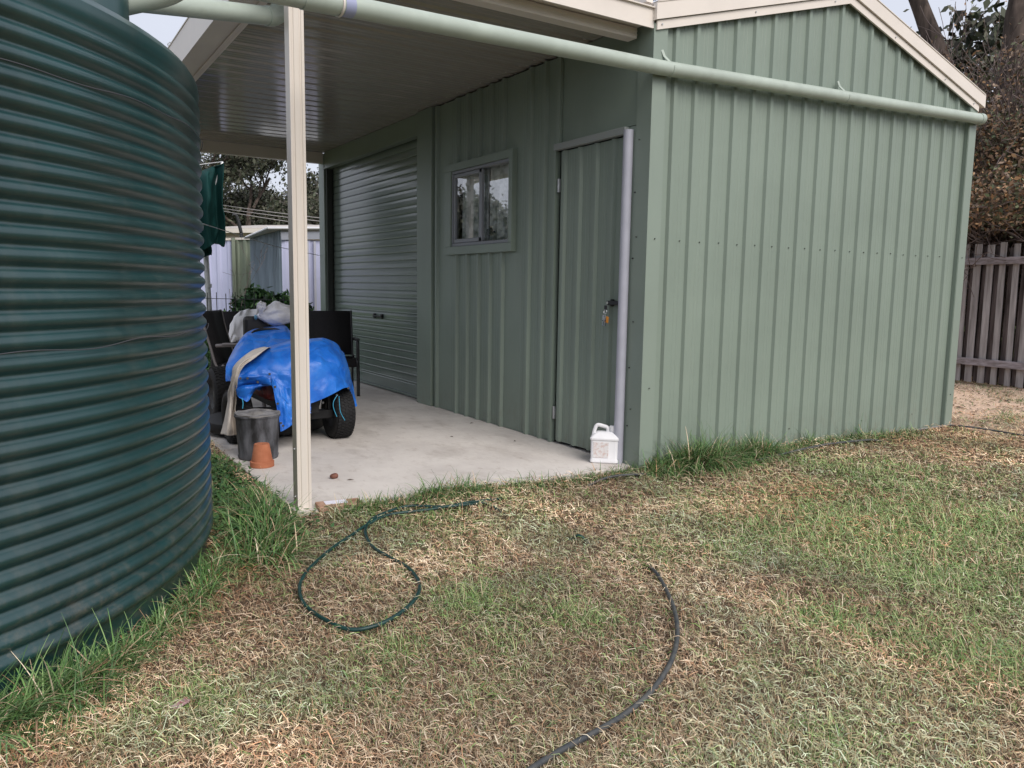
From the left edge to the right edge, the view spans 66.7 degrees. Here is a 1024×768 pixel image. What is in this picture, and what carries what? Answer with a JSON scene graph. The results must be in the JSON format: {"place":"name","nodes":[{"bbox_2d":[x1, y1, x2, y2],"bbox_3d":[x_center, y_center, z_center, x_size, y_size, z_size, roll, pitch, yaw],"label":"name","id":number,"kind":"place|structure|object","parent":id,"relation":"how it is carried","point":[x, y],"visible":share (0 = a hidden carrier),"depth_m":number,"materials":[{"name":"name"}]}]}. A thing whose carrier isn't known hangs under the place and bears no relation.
{"place":"outdoors","nodes":[
{"label":"outdoors","id":0,"kind":"place"},
{"bbox_2d":[224,211,310,224],"bbox_3d":[-9.974,-6.743,30.731,11.023,1.385,0.025,-1,7,-17],"label":"power line","id":1,"kind":"object","parent":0,"point":[261,217],"visible":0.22,"depth_m":30.75,"materials":[{"name":"grey"}]},
{"bbox_2d":[223,208,316,220],"bbox_3d":[-9.970,-6.878,30.715,11.022,1.116,0.025,-1,7,-17],"label":"power line","id":2,"kind":"object","parent":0,"point":[263,214],"visible":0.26,"depth_m":30.74,"materials":[{"name":"grey"}]},
{"bbox_2d":[223,205,318,217],"bbox_3d":[-9.965,-7.002,30.701,11.017,1.102,0.025,-1,7,-17],"label":"power line","id":3,"kind":"object","parent":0,"point":[265,211],"visible":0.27,"depth_m":30.73,"materials":[{"name":"grey"}]},
{"bbox_2d":[0,326,1023,767],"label":"ground","id":4,"kind":"structure","parent":0,"point":[982,406],"depth_m":2.63,"materials":[{"name":"plant"}]},
{"bbox_2d":[0,0,212,703],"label":"water tank","id":5,"kind":"object","parent":4,"relation":"on","point":[106,501],"visible":1,"depth_m":2.31,"materials":[{"name":"green metal"}]},
{"bbox_2d":[171,697,189,710],"bbox_3d":[-0.907,0.875,2.128,0.019,0.016,0.047,6,9,37],"label":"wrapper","id":6,"kind":"object","parent":4,"relation":"on","point":[183,702],"visible":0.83,"depth_m":2.13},
{"bbox_2d":[204,339,210,369],"bbox_3d":[-3.728,-0.492,10.365,3.635,0.632,2.354,-4,8,-32],"label":"ground cover","id":7,"kind":"object","parent":4,"relation":"on","point":[208,354],"visible":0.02,"depth_m":9.96,"materials":[{"name":"green plant"}]},
{"bbox_2d":[200,161,223,350],"bbox_3d":[-4.537,-1.603,10.179,1.635,2.564,0.299,0,7,-5],"label":"clothes hoist","id":8,"kind":"object","parent":4,"relation":"on","point":[208,286],"visible":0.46,"depth_m":10.33,"materials":[{"name":"grey metal"}]},
{"bbox_2d":[203,246,211,256],"bbox_3d":[-4.034,-1.775,10.178,0.222,0.290,0.171,-4,8,-32],"label":"shade cloth","id":9,"kind":"object","parent":8,"relation":"hanging from","point":[207,251],"visible":0.33,"depth_m":10.23,"materials":[{"name":"fabric"}]},
{"bbox_2d":[200,163,225,249],"bbox_3d":[-3.944,-2.253,9.951,0.479,1.126,0.320,-4,8,-32],"label":"shade cloth","id":10,"kind":"object","parent":8,"relation":"hanging from","point":[211,205],"visible":0.72,"depth_m":9.98,"materials":[{"name":"green fabric"}]},
{"bbox_2d":[200,237,250,310],"bbox_3d":[-9.033,-2.028,15.465,8.688,1.780,0.230,2,7,9],"label":"steel fence","id":11,"kind":"object","parent":4,"relation":"on","point":[228,256],"visible":0.12,"depth_m":14.93,"materials":[{"name":"white metal"}]},
{"bbox_2d":[203,154,272,193],"bbox_3d":[-12.276,-7.538,30.214,8.361,8.820,6.238,0,7,-10],"label":"gum tree","id":12,"kind":"object","parent":4,"relation":"on","point":[233,170],"visible":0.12,"depth_m":29.62,"materials":[{"name":"green plant"}]},
{"bbox_2d":[233,213,242,237],"bbox_3d":[-7.864,-3.538,22.403,0.271,2.715,0.112,-2,8,-25],"label":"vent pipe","id":13,"kind":"object","parent":4,"relation":"on","point":[235,215],"visible":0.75,"depth_m":22.25,"materials":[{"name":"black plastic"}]},
{"bbox_2d":[223,185,258,226],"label":"bush","id":14,"kind":"object","parent":4,"relation":"on","point":[234,204],"visible":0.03,"depth_m":40.52,"materials":[{"name":"green plant"}]},
{"bbox_2d":[200,152,286,225],"bbox_3d":[-14.739,-9.153,39.021,8.576,9.397,7.435,-4,8,-32],"label":"gum tree","id":15,"kind":"object","parent":4,"relation":"on","point":[268,167],"visible":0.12,"depth_m":38.91,"materials":[{"name":"green plant"}]},
{"bbox_2d":[223,238,267,310],"bbox_3d":[-3.945,-1.278,11.107,0.865,1.651,1.099,-4,8,-32],"label":"bare sapling","id":16,"kind":"object","parent":4,"relation":"on","point":[247,272],"visible":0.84,"depth_m":10.95,"materials":[{"name":"brown wood"}]},
{"bbox_2d":[223,187,270,226],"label":"bush","id":17,"kind":"object","parent":4,"relation":"on","point":[237,197],"visible":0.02,"depth_m":40.24,"materials":[{"name":"green plant"}]},
{"bbox_2d":[205,292,289,345],"bbox_3d":[-3.269,-0.748,9.165,1.594,0.695,0.010,3,7,20],"label":"wire fence","id":18,"kind":"object","parent":4,"relation":"on","point":[244,299],"visible":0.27,"depth_m":9.12,"materials":[{"name":"grey metal"}]},
{"bbox_2d":[223,181,279,198],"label":"gum tree","id":19,"kind":"object","parent":4,"relation":"on","point":[234,189],"visible":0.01,"depth_m":48.27,"materials":[{"name":"green plant"}]},
{"bbox_2d":[223,186,287,225],"bbox_3d":[-13.289,-7.635,41.424,8.856,5.808,6.428,1,7,3],"label":"bush","id":20,"kind":"object","parent":4,"relation":"on","point":[242,219],"visible":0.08,"depth_m":39.80,"materials":[{"name":"green plant"}]},
{"bbox_2d":[232,182,287,200],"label":"gum tree","id":21,"kind":"object","parent":4,"relation":"on","point":[270,192],"depth_m":46.57,"materials":[{"name":"green plant"}]},
{"bbox_2d":[223,283,313,328],"bbox_3d":[-3.474,-0.974,11.339,1.387,0.996,1.381,-4,8,-32],"label":"citrus shrub","id":22,"kind":"object","parent":4,"relation":"on","point":[260,293],"visible":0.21,"depth_m":10.90,"materials":[{"name":"green plant"}]},
{"bbox_2d":[225,225,319,240],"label":"house","id":23,"kind":"structure","parent":4,"relation":"on","point":[249,229],"depth_m":27.33,"materials":[{"name":"beige"}]},
{"bbox_2d":[244,227,320,310],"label":"corrugated shed","id":24,"kind":"structure","parent":4,"relation":"on","point":[273,270],"depth_m":12.58,"materials":[{"name":"metal"}]},
{"bbox_2d":[250,186,318,224],"bbox_3d":[-8.934,-6.122,34.359,4.745,5.022,7.125,-4,8,-32],"label":"gum tree","id":25,"kind":"object","parent":4,"relation":"on","point":[312,211],"visible":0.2,"depth_m":33.39,"materials":[{"name":"green plant"}]},
{"bbox_2d":[279,164,318,216],"bbox_3d":[-7.719,-6.924,35.645,5.785,6.215,5.352,-4,8,-32],"label":"gum tree","id":26,"kind":"object","parent":4,"relation":"on","point":[312,186],"visible":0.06,"depth_m":34.95,"materials":[{"name":"green plant"}]},
{"bbox_2d":[315,498,363,513],"bbox_3d":[-0.870,0.622,3.922,0.225,0.058,0.111,-2,8,-25],"label":"paving brick","id":27,"kind":"object","parent":4,"relation":"on","point":[320,504],"visible":0.53,"depth_m":3.89,"materials":[{"name":"beige brick"}]},
{"bbox_2d":[209,380,631,515],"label":"concrete slab","id":28,"kind":"structure","parent":4,"relation":"on","point":[394,441],"depth_m":5.17,"materials":[{"name":"grey concrete"}]},
{"bbox_2d":[210,311,239,366],"bbox_3d":[-2.797,-0.311,7.835,0.477,0.834,0.540,-2,8,-24],"label":"outdoor chair","id":29,"kind":"object","parent":28,"relation":"on","point":[229,316],"visible":0.12,"depth_m":7.99,"materials":[{"name":"black"}]},
{"bbox_2d":[229,309,258,342],"bbox_3d":[-2.671,-0.589,7.848,0.291,0.341,0.489,1,7,-3],"label":"white towel","id":30,"kind":"object","parent":29,"relation":"on","point":[236,329],"visible":0.66,"depth_m":7.71,"materials":[{"name":"fabric"}]},
{"bbox_2d":[202,309,265,406],"bbox_3d":[-2.444,-0.232,7.075,0.600,0.873,0.566,1,7,-1],"label":"outdoor chair","id":31,"kind":"object","parent":28,"relation":"on","point":[221,345],"visible":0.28,"depth_m":7.00,"materials":[{"name":"black"}]},
{"bbox_2d":[234,408,280,460],"bbox_3d":[-1.633,0.317,4.991,0.286,0.313,0.286,-4,8,-32],"label":"metal bin","id":32,"kind":"object","parent":28,"relation":"on","point":[255,425],"visible":0.88,"depth_m":4.89,"materials":[{"name":"grey metal"}]},
{"bbox_2d":[250,442,273,468],"bbox_3d":[-1.530,0.434,4.760,0.143,0.141,0.143,-4,8,-32],"label":"flower pot","id":33,"kind":"object","parent":28,"relation":"on","point":[262,456],"visible":0.99,"depth_m":4.71,"materials":[{"name":"ceramic"}]},
{"bbox_2d":[206,316,355,443],"bbox_3d":[-1.896,-0.080,6.046,1.010,0.845,1.690,-4,8,-32],"label":"ride on mower","id":34,"kind":"object","parent":28,"relation":"on","point":[330,422],"visible":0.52,"depth_m":5.61,"materials":[{"name":"rubber"}]},
{"bbox_2d":[254,300,289,325],"bbox_3d":[-1.998,-0.594,6.548,0.332,0.220,0.241,-4,8,-32],"label":"plastic bag","id":35,"kind":"object","parent":34,"relation":"on","point":[275,313],"visible":0.91,"depth_m":6.46,"materials":[{"name":"white plastic"}]},
{"bbox_2d":[225,325,356,431],"bbox_3d":[-1.728,-0.090,5.854,0.983,0.632,1.511,-4,8,-32],"label":"tarpaulin","id":36,"kind":"object","parent":34,"relation":"on","point":[329,370],"visible":0.75,"depth_m":5.31,"materials":[{"name":"blue plastic"}]},
{"bbox_2d":[220,347,270,435],"bbox_3d":[-1.775,0.045,5.303,0.264,0.590,0.480,3,7,18],"label":"cream cloth","id":37,"kind":"object","parent":36,"relation":"hanging from","point":[229,426],"visible":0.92,"depth_m":5.17,"materials":[{"name":"beige fabric"}]},
{"bbox_2d":[330,473,337,478],"bbox_3d":[-1.027,0.531,4.487,0.051,0.035,0.034,-4,8,-32],"label":"stone","id":38,"kind":"object","parent":28,"relation":"on","point":[334,476],"visible":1,"depth_m":4.48,"materials":[{"name":"brown stone"}]},
{"bbox_2d":[309,310,359,395],"bbox_3d":[-1.863,-0.322,7.980,0.554,0.849,0.600,-1,7,-17],"label":"outdoor chair","id":39,"kind":"object","parent":28,"relation":"on","point":[335,327],"visible":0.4,"depth_m":8.18,"materials":[{"name":"black"}]},
{"bbox_2d":[167,0,654,508],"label":"carport","id":40,"kind":"object","parent":28,"relation":"on","point":[297,89],"visible":0.62,"depth_m":5.26,"materials":[{"name":"beige metal"}]},
{"bbox_2d":[144,0,283,26],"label":"overflow pipe","id":41,"kind":"object","parent":40,"relation":"attached to","point":[271,15],"visible":0.69,"depth_m":3.50,"materials":[{"name":"green paint"}]},
{"bbox_2d":[590,423,618,463],"bbox_3d":[0.600,0.378,5.029,0.184,0.251,0.144,2,7,10],"label":"plastic jug","id":42,"kind":"object","parent":28,"relation":"on","point":[604,446],"visible":0.9,"depth_m":4.97,"materials":[{"name":"white plastic"}]},
{"bbox_2d":[319,0,985,470],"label":"garden shed","id":43,"kind":"structure","parent":28,"relation":"on","point":[741,262],"depth_m":5.63,"materials":[{"name":"green metal"}]},
{"bbox_2d":[203,223,318,255],"bbox_3d":[-2.362,-1.396,7.693,0.007,0.086,4.110,1,7,-2],"label":"rope","id":44,"kind":"object","parent":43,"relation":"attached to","point":[249,238],"visible":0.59,"depth_m":6.85,"materials":[{"name":"grey"}]},
{"bbox_2d":[332,139,416,397],"bbox_3d":[-1.507,-1.299,8.494,0.039,2.650,2.600,-4,8,-32],"label":"roller door","id":45,"kind":"structure","parent":43,"relation":"in","point":[375,195],"depth_m":8.37,"materials":[{"name":"green metal"}]},
{"bbox_2d":[444,148,516,254],"bbox_3d":[-0.261,-1.455,6.364,0.085,0.765,1.095,-4,8,-32],"label":"window","id":46,"kind":"structure","parent":43,"relation":"in","point":[453,245],"depth_m":6.32,"materials":[{"name":"green metal"}]},
{"bbox_2d":[462,164,508,242],"bbox_3d":[-0.182,-1.462,6.333,0.050,0.620,0.862,-4,8,-32],"label":"curtain","id":47,"kind":"object","parent":43,"relation":"hanging from","point":[496,202],"visible":0.59,"depth_m":6.35,"materials":[{"name":"fabric"}]},
{"bbox_2d":[129,0,986,124],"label":"stormwater pipe","id":48,"kind":"object","parent":43,"relation":"attached to","point":[374,11],"visible":0.74,"depth_m":4.03,"materials":[{"name":"green paint"}]},
{"bbox_2d":[552,138,622,450],"bbox_3d":[0.500,-0.563,5.220,0.077,2.028,0.735,-4,8,-32],"label":"door","id":49,"kind":"structure","parent":43,"relation":"in","point":[589,185],"depth_m":5.22,"materials":[{"name":"green metal"}]},
{"bbox_2d":[602,305,608,325],"bbox_3d":[0.598,-0.438,4.980,0.013,0.131,0.057,-4,8,-32],"label":"bunch of keys","id":50,"kind":"object","parent":49,"relation":"hanging from","point":[605,318],"visible":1,"depth_m":4.98,"materials":[{"name":"silver metal"}]},
{"bbox_2d":[297,498,589,631],"bbox_3d":[-0.369,0.728,3.407,0.922,0.116,1.550,6,9,38],"label":"garden hose","id":51,"kind":"object","parent":4,"relation":"on","point":[373,547],"visible":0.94,"depth_m":3.24,"materials":[{"name":"rubber"}]},
{"bbox_2d":[0,380,1023,767],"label":"tall grass","id":52,"kind":"structure","parent":4,"relation":"on","point":[256,520],"depth_m":3.24,"materials":[{"name":"green plant"}]},
{"bbox_2d":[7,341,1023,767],"bbox_3d":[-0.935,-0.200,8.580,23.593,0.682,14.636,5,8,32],"label":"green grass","id":53,"kind":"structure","parent":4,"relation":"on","point":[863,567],"depth_m":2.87,"materials":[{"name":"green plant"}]},
{"bbox_2d":[527,564,679,767],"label":"garden hose","id":54,"kind":"object","parent":4,"relation":"on","point":[542,761],"visible":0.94,"depth_m":2.15,"materials":[{"name":"black rubber"}]},
{"bbox_2d":[587,425,1023,485],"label":"irrigation line","id":55,"kind":"object","parent":4,"relation":"on","point":[638,474],"visible":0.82,"depth_m":5.62,"materials":[{"name":"black plastic"}]},
{"bbox_2d":[903,0,1007,111],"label":"gum tree","id":56,"kind":"object","parent":4,"relation":"on","point":[973,35],"visible":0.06,"depth_m":17.82,"materials":[{"name":"green plant"}]},
{"bbox_2d":[908,0,1018,284],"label":"gum tree","id":57,"kind":"object","parent":4,"relation":"on","point":[919,17],"visible":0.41,"depth_m":13.08,"materials":[{"name":"brown plant"}]},
{"bbox_2d":[917,2,1023,323],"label":"shrub","id":58,"kind":"object","parent":4,"relation":"on","point":[986,77],"visible":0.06,"depth_m":10.70,"materials":[{"name":"plant"}]},
{"bbox_2d":[926,0,1023,310],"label":"shrub","id":59,"kind":"object","parent":4,"relation":"on","point":[960,64],"visible":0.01,"depth_m":11.34,"materials":[{"name":"green plant"}]},
{"bbox_2d":[940,44,1023,326],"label":"shrub","id":60,"kind":"object","parent":4,"relation":"on","point":[978,184],"visible":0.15,"depth_m":10.01,"materials":[{"name":"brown plant"}]},
{"bbox_2d":[942,34,1023,375],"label":"shrub","id":61,"kind":"object","parent":4,"relation":"on","point":[1001,127],"visible":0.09,"depth_m":10.38,"materials":[{"name":"brown plant"}]},
{"bbox_2d":[952,382,1023,433],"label":"leaf litter","id":62,"kind":"object","parent":4,"relation":"on","point":[1017,389],"visible":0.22,"depth_m":8.28,"materials":[{"name":"brown plant"}]},
{"bbox_2d":[955,242,1023,387],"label":"paling fence","id":63,"kind":"object","parent":4,"relation":"on","point":[1005,364],"visible":0.38,"depth_m":10.03,"materials":[{"name":"grey wood"}]},
{"bbox_2d":[960,250,1023,387],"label":"brush screen","id":64,"kind":"object","parent":4,"relation":"on","point":[1003,307],"visible":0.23,"depth_m":10.05,"materials":[{"name":"wood"}]},
{"bbox_2d":[966,110,1019,299],"bbox_3d":[6.237,-2.807,13.748,5.421,4.846,6.702,-1,7,-18],"label":"shrub","id":65,"kind":"object","parent":4,"relation":"on","point":[987,242],"visible":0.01,"depth_m":11.90,"materials":[{"name":"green plant"}]},
{"bbox_2d":[967,66,1023,275],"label":"shrub","id":66,"kind":"object","parent":4,"relation":"on","point":[1017,183],"visible":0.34,"depth_m":9.32,"materials":[{"name":"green plant"}]},
{"bbox_2d":[985,0,1023,367],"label":"gum tree","id":67,"kind":"object","parent":4,"relation":"on","point":[1015,9],"visible":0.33,"depth_m":12.10,"materials":[{"name":"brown plant"}]},
{"bbox_2d":[986,230,1022,298],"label":"evergreen shrub","id":68,"kind":"object","parent":4,"relation":"on","point":[1009,253],"visible":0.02,"depth_m":11.93,"materials":[{"name":"green plant"}]},
{"bbox_2d":[129,0,1007,198],"label":"sky","id":69,"kind":"structure","parent":0,"point":[164,28],"materials":[{"name":"white"}]}
]}

